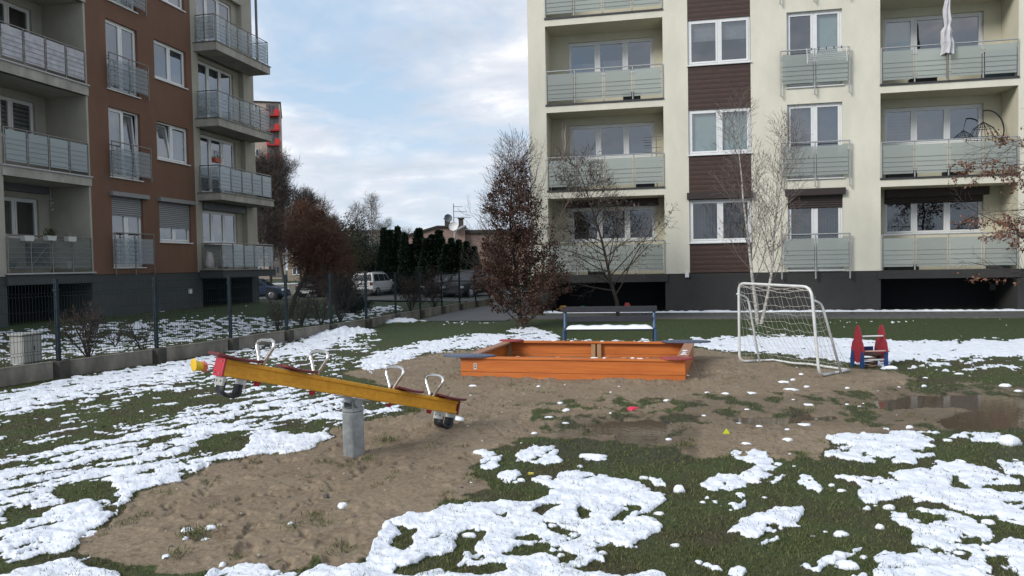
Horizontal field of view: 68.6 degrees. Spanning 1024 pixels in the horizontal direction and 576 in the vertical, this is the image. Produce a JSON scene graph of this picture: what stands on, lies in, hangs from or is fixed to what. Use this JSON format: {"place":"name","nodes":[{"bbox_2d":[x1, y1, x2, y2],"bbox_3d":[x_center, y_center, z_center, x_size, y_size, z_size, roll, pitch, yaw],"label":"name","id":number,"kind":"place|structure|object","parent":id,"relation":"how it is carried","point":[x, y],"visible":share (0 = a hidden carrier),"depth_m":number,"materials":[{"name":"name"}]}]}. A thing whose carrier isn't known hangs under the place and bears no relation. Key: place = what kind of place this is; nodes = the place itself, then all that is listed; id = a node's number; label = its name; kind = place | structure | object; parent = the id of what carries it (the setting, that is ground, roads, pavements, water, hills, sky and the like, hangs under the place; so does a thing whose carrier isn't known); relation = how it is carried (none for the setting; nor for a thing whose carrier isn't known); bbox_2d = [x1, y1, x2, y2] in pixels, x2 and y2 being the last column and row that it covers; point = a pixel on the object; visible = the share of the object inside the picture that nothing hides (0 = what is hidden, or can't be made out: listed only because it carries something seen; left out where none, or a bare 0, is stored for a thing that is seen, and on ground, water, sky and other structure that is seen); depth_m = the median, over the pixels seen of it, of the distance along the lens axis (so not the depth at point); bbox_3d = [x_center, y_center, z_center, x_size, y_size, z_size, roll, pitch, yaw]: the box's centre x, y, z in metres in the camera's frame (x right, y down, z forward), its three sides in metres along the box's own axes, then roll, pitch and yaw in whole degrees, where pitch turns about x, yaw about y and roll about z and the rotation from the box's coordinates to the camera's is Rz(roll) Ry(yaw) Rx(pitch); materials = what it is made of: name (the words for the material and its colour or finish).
{"place":"outdoors","nodes":[
{"label":"outdoors","id":0,"kind":"place"},
{"bbox_2d":[287,230,402,280],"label":"apartment building","id":1,"kind":"structure","parent":0,"point":[293,273],"depth_m":125.04,"materials":[{"name":"beige concrete"}]},
{"bbox_2d":[251,0,530,269],"label":"sky","id":2,"kind":"structure","parent":0,"point":[403,102],"materials":[{"name":"blue"}]},
{"bbox_2d":[408,204,529,284],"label":"house","id":3,"kind":"structure","parent":0,"point":[449,229],"depth_m":74.28,"materials":[{"name":"beige-pink plaster"},{"name":"dark roof tile"}]},
{"bbox_2d":[0,270,1023,575],"bbox_3d":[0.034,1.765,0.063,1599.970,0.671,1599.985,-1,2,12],"label":"ground","id":4,"kind":"structure","parent":0,"point":[256,492],"depth_m":6.34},
{"bbox_2d":[7,332,42,364],"bbox_3d":[-8.905,1.126,13.755,0.320,0.600,0.500,-1,2,9],"label":"utility cabinet","id":5,"kind":"object","parent":4,"relation":"on","point":[32,344],"visible":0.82,"depth_m":13.58,"materials":[{"name":"grey metal"}]},
{"bbox_2d":[47,299,118,356],"bbox_3d":[-8.228,0.793,14.382,1.137,1.177,1.238,-1,2,12],"label":"bare shrub","id":6,"kind":"object","parent":4,"relation":"on","point":[90,331],"visible":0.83,"depth_m":14.35,"materials":[{"name":"brown plant"}]},
{"bbox_2d":[101,323,126,346],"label":"bare shrub","id":7,"kind":"object","parent":4,"relation":"on","point":[119,339],"visible":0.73,"depth_m":16.21,"materials":[{"name":"brown plant"}]},
{"bbox_2d":[111,313,159,349],"bbox_3d":[-7.631,0.924,15.275,0.909,0.832,0.657,-2,2,-20],"label":"bare shrub","id":8,"kind":"object","parent":4,"relation":"on","point":[139,334],"visible":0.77,"depth_m":15.25,"materials":[{"name":"brown plant"}]},
{"bbox_2d":[0,0,275,327],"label":"apartment building","id":9,"kind":"structure","parent":4,"relation":"on","point":[120,120],"depth_m":25.70,"materials":[{"name":"brown paint"}]},
{"bbox_2d":[0,0,29,46],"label":"window","id":10,"kind":"structure","parent":9,"relation":"in","point":[4,14],"depth_m":22.79,"materials":[{"name":"white plastic"}]},
{"bbox_2d":[0,95,33,136],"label":"window","id":11,"kind":"structure","parent":9,"relation":"in","point":[15,113],"depth_m":22.95,"materials":[{"name":"white plastic"}]},
{"bbox_2d":[4,197,37,238],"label":"window","id":12,"kind":"structure","parent":9,"relation":"in","point":[10,207],"depth_m":23.22,"materials":[{"name":"white plastic"}]},
{"bbox_2d":[25,243,49,268],"bbox_3d":[-13.974,-0.940,22.196,0.131,0.756,0.840,-1,2,12],"label":"folding table","id":13,"kind":"object","parent":9,"relation":"on","point":[45,248],"visible":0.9,"depth_m":22.20,"materials":[{"name":"grey"}]},
{"bbox_2d":[41,228,56,240],"bbox_3d":[-13.482,-1.574,21.897,0.310,0.380,0.416,-1,2,12],"label":"flower box","id":14,"kind":"object","parent":9,"relation":"attached to","point":[50,234],"visible":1,"depth_m":21.85,"materials":[{"name":"grey plastic"}]},
{"bbox_2d":[63,232,76,241],"bbox_3d":[-13.330,-1.551,22.654,0.291,0.303,0.405,-1,2,5],"label":"flower box","id":15,"kind":"object","parent":9,"relation":"attached to","point":[68,237],"visible":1,"depth_m":22.59,"materials":[{"name":"grey plastic"}]},
{"bbox_2d":[105,19,140,98],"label":"window","id":16,"kind":"structure","parent":9,"relation":"in","point":[120,40],"depth_m":25.17,"materials":[{"name":"grey glass"}]},
{"bbox_2d":[108,0,137,13],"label":"window","id":17,"kind":"structure","parent":9,"relation":"in","point":[121,3],"depth_m":25.48,"materials":[{"name":"white plastic"}]},
{"bbox_2d":[108,107,143,181],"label":"window","id":18,"kind":"structure","parent":9,"relation":"in","point":[125,122],"depth_m":25.33,"materials":[{"name":"white plastic"}]},
{"bbox_2d":[112,196,146,268],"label":"window","id":19,"kind":"structure","parent":9,"relation":"in","point":[128,223],"depth_m":25.36,"materials":[{"name":"grey glass"}]},
{"bbox_2d":[154,40,188,89],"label":"window","id":20,"kind":"structure","parent":9,"relation":"in","point":[174,62],"depth_m":28.00,"materials":[{"name":"white plastic"}]},
{"bbox_2d":[156,121,190,165],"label":"window","id":21,"kind":"structure","parent":9,"relation":"in","point":[170,139],"depth_m":27.72,"materials":[{"name":"white plastic"}]},
{"bbox_2d":[161,0,185,12],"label":"window","id":22,"kind":"structure","parent":9,"relation":"in","point":[173,3],"depth_m":28.14,"materials":[{"name":"white plastic"}]},
{"bbox_2d":[159,203,192,243],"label":"window","id":23,"kind":"structure","parent":9,"relation":"in","point":[165,237],"depth_m":28.30,"materials":[{"name":"white plastic"}]},
{"bbox_2d":[204,251,214,268],"bbox_3d":[-11.670,-1.089,29.050,0.352,0.662,0.361,-1,2,12],"label":"plastic sack","id":24,"kind":"object","parent":9,"relation":"on","point":[209,261],"visible":1,"depth_m":28.94,"materials":[{"name":"white plastic"}]},
{"bbox_2d":[189,0,229,45],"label":"window","id":25,"kind":"structure","parent":9,"relation":"in","point":[201,8],"depth_m":31.02,"materials":[{"name":"white plastic"}]},
{"bbox_2d":[183,210,242,245],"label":"window","id":26,"kind":"structure","parent":9,"relation":"in","point":[210,221],"depth_m":31.33,"materials":[{"name":"white plastic"}]},
{"bbox_2d":[198,61,232,120],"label":"window","id":27,"kind":"structure","parent":9,"relation":"in","point":[209,71],"depth_m":30.95,"materials":[{"name":"white plastic"}]},
{"bbox_2d":[200,134,234,193],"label":"window","id":28,"kind":"structure","parent":9,"relation":"in","point":[211,143],"depth_m":30.81,"materials":[{"name":"white plastic"}]},
{"bbox_2d":[174,522,219,538],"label":"grass tuft","id":29,"kind":"object","parent":4,"relation":"on","point":[190,531],"visible":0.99,"depth_m":4.69,"materials":[{"name":"green plant"}]},
{"bbox_2d":[191,358,215,372],"bbox_3d":[-2.153,0.540,5.254,0.093,0.111,0.163,0,2,39],"label":"toy bucket","id":30,"kind":"object","parent":4,"relation":"on","point":[196,365],"visible":1,"depth_m":5.20,"materials":[{"name":"yellow plastic"}]},
{"bbox_2d":[0,269,492,386],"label":"fence","id":31,"kind":"object","parent":4,"relation":"on","point":[58,367],"visible":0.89,"depth_m":14.38,"materials":[{"name":"metal"}]},
{"bbox_2d":[254,101,285,278],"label":"tower block","id":32,"kind":"structure","parent":4,"relation":"on","point":[274,108],"depth_m":150.25,"materials":[{"name":"white concrete"}]},
{"bbox_2d":[256,149,301,282],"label":"bare tree","id":33,"kind":"object","parent":4,"relation":"on","point":[290,167],"visible":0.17,"depth_m":63.34,"materials":[{"name":"brown plant"}]},
{"bbox_2d":[267,297,291,330],"bbox_3d":[-6.159,0.697,19.852,0.766,0.943,1.061,-1,2,12],"label":"bare shrub","id":34,"kind":"object","parent":4,"relation":"on","point":[277,320],"visible":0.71,"depth_m":19.91,"materials":[{"name":"brown plant"}]},
{"bbox_2d":[255,139,317,282],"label":"bare tree","id":35,"kind":"object","parent":4,"relation":"on","point":[271,219],"visible":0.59,"depth_m":59.24,"materials":[{"name":"brown plant"}]},
{"bbox_2d":[280,184,329,277],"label":"bare tree","id":36,"kind":"object","parent":4,"relation":"on","point":[303,191],"visible":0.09,"depth_m":66.51,"materials":[{"name":"brown plant"}]},
{"bbox_2d":[288,291,323,325],"bbox_3d":[-5.859,0.527,21.274,1.100,1.188,1.147,-2,2,-20],"label":"bare shrub","id":37,"kind":"object","parent":4,"relation":"on","point":[303,318],"visible":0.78,"depth_m":21.25,"materials":[{"name":"brown plant"}]},
{"bbox_2d":[279,192,335,295],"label":"bare tree","id":38,"kind":"object","parent":4,"relation":"on","point":[301,208],"visible":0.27,"depth_m":54.18,"materials":[{"name":"brown plant"}]},
{"bbox_2d":[295,290,339,324],"bbox_3d":[-5.477,0.534,21.159,1.193,1.160,0.999,-1,2,12],"label":"bare shrub","id":39,"kind":"object","parent":4,"relation":"on","point":[323,312],"visible":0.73,"depth_m":21.19,"materials":[{"name":"brown plant"}]},
{"bbox_2d":[271,204,366,316],"bbox_3d":[-6.532,-0.959,25.657,3.472,3.965,3.374,-1,2,12],"label":"russet tree","id":40,"kind":"object","parent":4,"relation":"on","point":[320,252],"visible":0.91,"depth_m":25.13,"materials":[{"name":"brown plant"}]},
{"bbox_2d":[281,215,378,295],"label":"olive shrub","id":41,"kind":"object","parent":4,"relation":"on","point":[362,258],"visible":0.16,"depth_m":43.88,"materials":[{"name":"plant"}]},
{"bbox_2d":[302,264,371,321],"bbox_3d":[-5.217,0.084,22.646,1.853,1.957,1.976,-1,2,12],"label":"bare shrub","id":42,"kind":"object","parent":4,"relation":"on","point":[340,317],"visible":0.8,"depth_m":22.64,"materials":[{"name":"brown plant"}]},
{"bbox_2d":[208,338,466,458],"bbox_3d":[-1.373,0.963,6.621,0.272,1.200,2.621,1,2,41],"label":"seesaw","id":43,"kind":"object","parent":4,"relation":"on","point":[226,365],"visible":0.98,"depth_m":6.50,"materials":[{"name":"orange paint"}]},
{"bbox_2d":[333,277,358,301],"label":"evergreen shrub","id":44,"kind":"object","parent":4,"relation":"on","point":[348,288],"visible":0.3,"depth_m":29.81,"materials":[{"name":"green plant"}]},
{"bbox_2d":[335,293,376,312],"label":"evergreen shrub","id":45,"kind":"object","parent":4,"relation":"on","point":[359,307],"visible":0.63,"depth_m":27.21,"materials":[{"name":"green plant"}]},
{"bbox_2d":[340,213,378,283],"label":"dark conifer","id":46,"kind":"object","parent":4,"relation":"on","point":[361,245],"visible":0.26,"depth_m":59.57,"materials":[{"name":"plant"}]},
{"bbox_2d":[347,198,373,241],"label":"bare tree","id":47,"kind":"object","parent":4,"relation":"on","point":[353,209],"visible":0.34,"depth_m":84.10,"materials":[{"name":"grey plant"}]},
{"bbox_2d":[358,228,379,271],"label":"blue conifer","id":48,"kind":"object","parent":4,"relation":"on","point":[375,243],"visible":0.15,"depth_m":61.31,"materials":[{"name":"green plant"}]},
{"bbox_2d":[359,191,385,246],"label":"bare tree","id":49,"kind":"object","parent":4,"relation":"on","point":[371,219],"visible":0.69,"depth_m":87.61,"materials":[{"name":"grey plant"}]},
{"bbox_2d":[374,226,393,293],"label":"thuja tree","id":50,"kind":"object","parent":4,"relation":"on","point":[383,264],"visible":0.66,"depth_m":57.59,"materials":[{"name":"green plant"}]},
{"bbox_2d":[385,229,396,292],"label":"thuja tree","id":51,"kind":"object","parent":4,"relation":"on","point":[392,253],"visible":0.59,"depth_m":57.86,"materials":[{"name":"green plant"}]},
{"bbox_2d":[259,289,527,300],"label":"parking lot","id":52,"kind":"structure","parent":4,"relation":"on","point":[399,299],"depth_m":50.30,"materials":[{"name":"grey asphalt"}]},
{"bbox_2d":[259,278,290,299],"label":"parked car","id":53,"kind":"object","parent":52,"relation":"on","point":[267,290],"visible":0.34,"depth_m":49.23,"materials":[{"name":"blue paint"}]},
{"bbox_2d":[354,271,393,295],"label":"parked car","id":54,"kind":"object","parent":52,"relation":"on","point":[380,289],"visible":0.43,"depth_m":53.67,"materials":[{"name":"grey paint"}]},
{"bbox_2d":[442,270,498,296],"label":"parked car","id":55,"kind":"object","parent":52,"relation":"on","point":[462,274],"visible":0.39,"depth_m":48.74,"materials":[{"name":"grey paint"}]},
{"bbox_2d":[393,225,401,280],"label":"thuja tree","id":56,"kind":"object","parent":4,"relation":"on","point":[397,233],"visible":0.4,"depth_m":58.11,"materials":[{"name":"green plant"}]},
{"bbox_2d":[396,232,414,293],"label":"thuja tree","id":57,"kind":"object","parent":4,"relation":"on","point":[404,259],"visible":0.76,"depth_m":56.87,"materials":[{"name":"green plant"}]},
{"bbox_2d":[391,269,429,310],"bbox_3d":[-3.589,0.077,27.618,1.515,1.659,1.934,-1,2,12],"label":"bare shrub","id":58,"kind":"object","parent":4,"relation":"on","point":[409,289],"visible":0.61,"depth_m":27.50,"materials":[{"name":"brown plant"}]},
{"bbox_2d":[409,243,416,290],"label":"thuja tree","id":59,"kind":"object","parent":4,"relation":"on","point":[412,263],"visible":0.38,"depth_m":57.07,"materials":[{"name":"green plant"}]},
{"bbox_2d":[411,227,424,279],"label":"thuja tree","id":60,"kind":"object","parent":4,"relation":"on","point":[418,238],"visible":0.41,"depth_m":57.28,"materials":[{"name":"green plant"}]},
{"bbox_2d":[414,237,437,286],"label":"thuja tree","id":61,"kind":"object","parent":4,"relation":"on","point":[426,261],"visible":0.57,"depth_m":56.03,"materials":[{"name":"green plant"}]},
{"bbox_2d":[428,234,439,274],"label":"thuja tree","id":62,"kind":"object","parent":4,"relation":"on","point":[434,244],"visible":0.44,"depth_m":56.29,"materials":[{"name":"green plant"}]},
{"bbox_2d":[417,265,461,306],"bbox_3d":[-2.919,-0.033,29.217,1.920,1.754,1.786,-1,2,12],"label":"bare shrub","id":63,"kind":"object","parent":4,"relation":"on","point":[433,282],"visible":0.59,"depth_m":29.34,"materials":[{"name":"brown plant"}]},
{"bbox_2d":[434,229,445,270],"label":"thuja tree","id":64,"kind":"object","parent":4,"relation":"on","point":[441,240],"visible":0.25,"depth_m":56.59,"materials":[{"name":"green plant"}]},
{"bbox_2d":[436,243,457,274],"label":"thuja tree","id":65,"kind":"object","parent":4,"relation":"on","point":[446,261],"visible":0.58,"depth_m":55.30,"materials":[{"name":"green plant"}]},
{"bbox_2d":[447,237,458,271],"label":"thuja tree","id":66,"kind":"object","parent":4,"relation":"on","point":[451,240],"visible":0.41,"depth_m":55.74,"materials":[{"name":"green plant"}]},
{"bbox_2d":[455,239,462,268],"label":"thuja tree","id":67,"kind":"object","parent":4,"relation":"on","point":[458,244],"visible":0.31,"depth_m":55.91,"materials":[{"name":"green plant"}]},
{"bbox_2d":[458,241,472,271],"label":"thuja tree","id":68,"kind":"object","parent":4,"relation":"on","point":[465,247],"visible":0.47,"depth_m":54.69,"materials":[{"name":"green plant"}]},
{"bbox_2d":[470,246,482,270],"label":"thuja tree","id":69,"kind":"object","parent":4,"relation":"on","point":[473,250],"visible":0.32,"depth_m":54.93,"materials":[{"name":"green plant"}]},
{"bbox_2d":[0,355,1023,575],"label":"grass","id":70,"kind":"structure","parent":4,"relation":"on","point":[455,570],"depth_m":5.27,"materials":[{"name":"green plant"}]},
{"bbox_2d":[458,125,577,326],"bbox_3d":[0.228,-1.605,19.739,3.376,5.374,3.463,-1,2,12],"label":"hornbeam tree","id":71,"kind":"object","parent":4,"relation":"on","point":[499,269],"visible":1,"depth_m":19.43,"materials":[{"name":"brown plant"}]},
{"bbox_2d":[443,339,710,380],"bbox_3d":[1.127,1.134,11.778,3.975,0.404,2.573,-1,2,12],"label":"sandbox","id":72,"kind":"object","parent":4,"relation":"on","point":[668,361],"visible":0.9,"depth_m":10.92,"materials":[{"name":"orange wood"}]},
{"bbox_2d":[530,141,680,315],"bbox_3d":[2.430,-1.630,21.102,4.506,5.262,4.278,-1,2,12],"label":"linden tree","id":73,"kind":"object","parent":4,"relation":"on","point":[587,237],"visible":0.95,"depth_m":21.23,"materials":[{"name":"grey plant"}]},
{"bbox_2d":[562,306,656,340],"bbox_3d":[1.810,0.788,13.962,1.770,0.877,0.542,-1,2,8],"label":"park bench","id":74,"kind":"object","parent":4,"relation":"on","point":[566,310],"visible":0.93,"depth_m":14.06,"materials":[{"name":"blue painted metal"},{"name":"dark wood"},{"name":"snow"}]},
{"bbox_2d":[567,324,652,328],"bbox_3d":[1.797,0.711,13.877,1.580,0.067,0.350,-1,2,8],"label":"snow cover","id":75,"kind":"object","parent":74,"relation":"on","point":[631,326],"visible":1,"depth_m":13.75,"materials":[{"name":"white snow"}]},
{"bbox_2d":[709,82,814,323],"bbox_3d":[6.471,-2.167,19.501,2.662,6.277,2.075,-1,2,12],"label":"birch tree","id":76,"kind":"object","parent":4,"relation":"on","point":[773,239],"visible":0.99,"depth_m":19.43,"materials":[{"name":"white plant"}]},
{"bbox_2d":[510,311,1023,319],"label":"kerb","id":77,"kind":"structure","parent":4,"relation":"on","point":[899,312],"depth_m":21.63,"materials":[{"name":"concrete"}]},
{"bbox_2d":[527,0,1023,311],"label":"apartment building","id":78,"kind":"structure","parent":4,"relation":"on","point":[870,114],"depth_m":23.55,"materials":[{"name":"beige paint"}]},
{"bbox_2d":[560,119,568,160],"bbox_3d":[1.768,-4.446,25.221,0.315,2.420,0.316,-1,2,12],"label":"closed parasol","id":79,"kind":"object","parent":78,"relation":"on","point":[564,138],"visible":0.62,"depth_m":25.16,"materials":[{"name":"fabric"}]},
{"bbox_2d":[568,37,653,76],"bbox_3d":[3.427,-7.804,25.868,2.870,1.170,0.892,-1,2,12],"label":"window","id":80,"kind":"structure","parent":78,"relation":"in","point":[625,55],"depth_m":25.79,"materials":[{"name":"grey glass"}]},
{"bbox_2d":[569,122,654,159],"bbox_3d":[3.468,-4.994,25.909,2.870,1.170,0.792,-1,2,12],"label":"window","id":81,"kind":"structure","parent":78,"relation":"in","point":[629,139],"depth_m":25.65,"materials":[{"name":"white plastic"}]},
{"bbox_2d":[571,206,655,241],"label":"window","id":82,"kind":"structure","parent":78,"relation":"in","point":[639,211],"depth_m":26.21,"materials":[{"name":"grey glass"}]},
{"bbox_2d":[687,16,751,66],"bbox_3d":[6.557,-7.732,23.936,1.970,1.445,0.980,-1,2,12],"label":"window","id":83,"kind":"structure","parent":78,"relation":"in","point":[722,41],"depth_m":23.71,"materials":[{"name":"grey glass"}]},
{"bbox_2d":[688,107,752,155],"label":"window","id":84,"kind":"structure","parent":78,"relation":"in","point":[702,131],"depth_m":23.71,"materials":[{"name":"white plastic"}]},
{"bbox_2d":[689,198,752,243],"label":"window","id":85,"kind":"structure","parent":78,"relation":"in","point":[703,214],"depth_m":23.86,"materials":[{"name":"white plastic"}]},
{"bbox_2d":[786,9,843,88],"bbox_3d":[9.322,-7.323,23.356,1.680,2.325,0.930,-1,2,12],"label":"window","id":86,"kind":"structure","parent":78,"relation":"in","point":[825,26],"depth_m":23.06,"materials":[{"name":"white plastic"}]},
{"bbox_2d":[786,102,844,179],"bbox_3d":[9.305,-4.503,23.113,1.680,2.325,0.250,-1,2,12],"label":"window","id":87,"kind":"structure","parent":78,"relation":"in","point":[823,121],"depth_m":23.15,"materials":[{"name":"white plastic"}]},
{"bbox_2d":[787,207,844,270],"bbox_3d":[9.365,-1.697,23.245,1.680,2.325,0.339,-1,2,12],"label":"window","id":88,"kind":"structure","parent":78,"relation":"in","point":[819,220],"depth_m":23.31,"materials":[{"name":"grey glass"}]},
{"bbox_2d":[886,171,916,177],"bbox_3d":[11.956,-3.466,23.059,0.830,0.240,0.390,-1,2,12],"label":"storage box","id":89,"kind":"object","parent":78,"relation":"on","point":[899,175],"visible":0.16,"depth_m":22.90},
{"bbox_2d":[884,264,918,269],"bbox_3d":[12.003,-0.638,23.150,0.930,0.160,0.390,-1,2,12],"label":"storage box","id":90,"kind":"object","parent":78,"relation":"on","point":[900,268],"visible":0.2,"depth_m":22.98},
{"bbox_2d":[884,201,981,233],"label":"window","id":91,"kind":"structure","parent":78,"relation":"in","point":[914,218],"depth_m":24.00,"materials":[{"name":"white plastic"}]},
{"bbox_2d":[884,104,981,145],"bbox_3d":[13.164,-5.096,23.564,2.850,1.170,0.112,-1,2,12],"label":"window","id":92,"kind":"structure","parent":78,"relation":"in","point":[953,121],"depth_m":23.59,"materials":[{"name":"white plastic"}]},
{"bbox_2d":[884,12,981,53],"bbox_3d":[13.181,-7.916,23.807,2.850,1.170,0.792,-1,2,12],"label":"window","id":93,"kind":"structure","parent":78,"relation":"in","point":[898,32],"depth_m":23.74,"materials":[{"name":"grey glass"}]},
{"bbox_2d":[940,0,953,78],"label":"closed parasol","id":94,"kind":"object","parent":78,"relation":"on","point":[947,44],"visible":1,"depth_m":22.02,"materials":[{"name":"fabric"}]},
{"bbox_2d":[965,110,1004,163],"bbox_3d":[14.160,-4.378,22.572,1.001,1.982,1.028,-3,2,-43],"label":"hanging chair","id":95,"kind":"object","parent":78,"relation":"on","point":[982,123],"visible":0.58,"depth_m":22.54,"materials":[{"name":"black metal"}]},
{"bbox_2d":[981,52,1013,77],"bbox_3d":[14.437,-6.605,22.335,0.780,0.850,0.390,-1,2,12],"label":"storage box","id":96,"kind":"object","parent":78,"relation":"on","point":[998,75],"depth_m":22.19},
{"bbox_2d":[544,309,1023,312],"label":"snow strip","id":97,"kind":"object","parent":4,"relation":"on","point":[810,310],"visible":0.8,"depth_m":22.52,"materials":[{"name":"white snow"}]},
{"bbox_2d":[736,282,849,375],"bbox_3d":[4.279,0.566,11.363,0.867,1.305,1.846,-2,2,-19],"label":"football goal","id":98,"kind":"object","parent":4,"relation":"on","point":[816,345],"visible":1,"depth_m":11.21,"materials":[{"name":"grey metal"}]},
{"bbox_2d":[584,394,1023,443],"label":"puddle water","id":99,"kind":"structure","parent":4,"relation":"on","point":[992,412],"depth_m":7.78,"materials":[{"name":"liquid"}]},
{"bbox_2d":[834,559,859,569],"bbox_3d":[1.789,1.476,4.005,0.124,0.046,0.088,-1,2,12],"label":"snow lump","id":100,"kind":"object","parent":4,"relation":"on","point":[845,564],"visible":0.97,"depth_m":3.98,"materials":[{"name":"white snow"}]},
{"bbox_2d":[850,325,888,368],"bbox_3d":[5.396,0.896,11.327,0.413,0.675,0.370,-1,2,-6],"label":"spring rocker","id":101,"kind":"object","parent":4,"relation":"on","point":[860,351],"visible":0.94,"depth_m":11.29,"materials":[{"name":"red plastic"}]},
{"bbox_2d":[948,108,1023,285],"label":"oak tree","id":102,"kind":"object","parent":4,"relation":"on","point":[999,222],"visible":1,"depth_m":19.03,"materials":[{"name":"brown plant"}]},
{"bbox_2d":[997,434,1021,446],"bbox_3d":[4.354,1.329,6.574,0.182,0.091,0.189,-1,2,12],"label":"snow lump","id":103,"kind":"object","parent":4,"relation":"on","point":[1010,440],"visible":0.98,"depth_m":6.52,"materials":[{"name":"white snow"}]},
{"bbox_2d":[420,301,1023,320],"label":"path","id":104,"kind":"structure","parent":0,"point":[482,313],"depth_m":22.56,"materials":[{"name":"concrete"}]},
{"bbox_2d":[806,46,847,63],"bbox_3d":[9.443,-7.000,22.519,1.134,0.492,0.153,-1,2,12],"label":"drying rack","id":105,"kind":"object","parent":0,"point":[824,52],"visible":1,"depth_m":22.54,"materials":[{"name":"white metal"}]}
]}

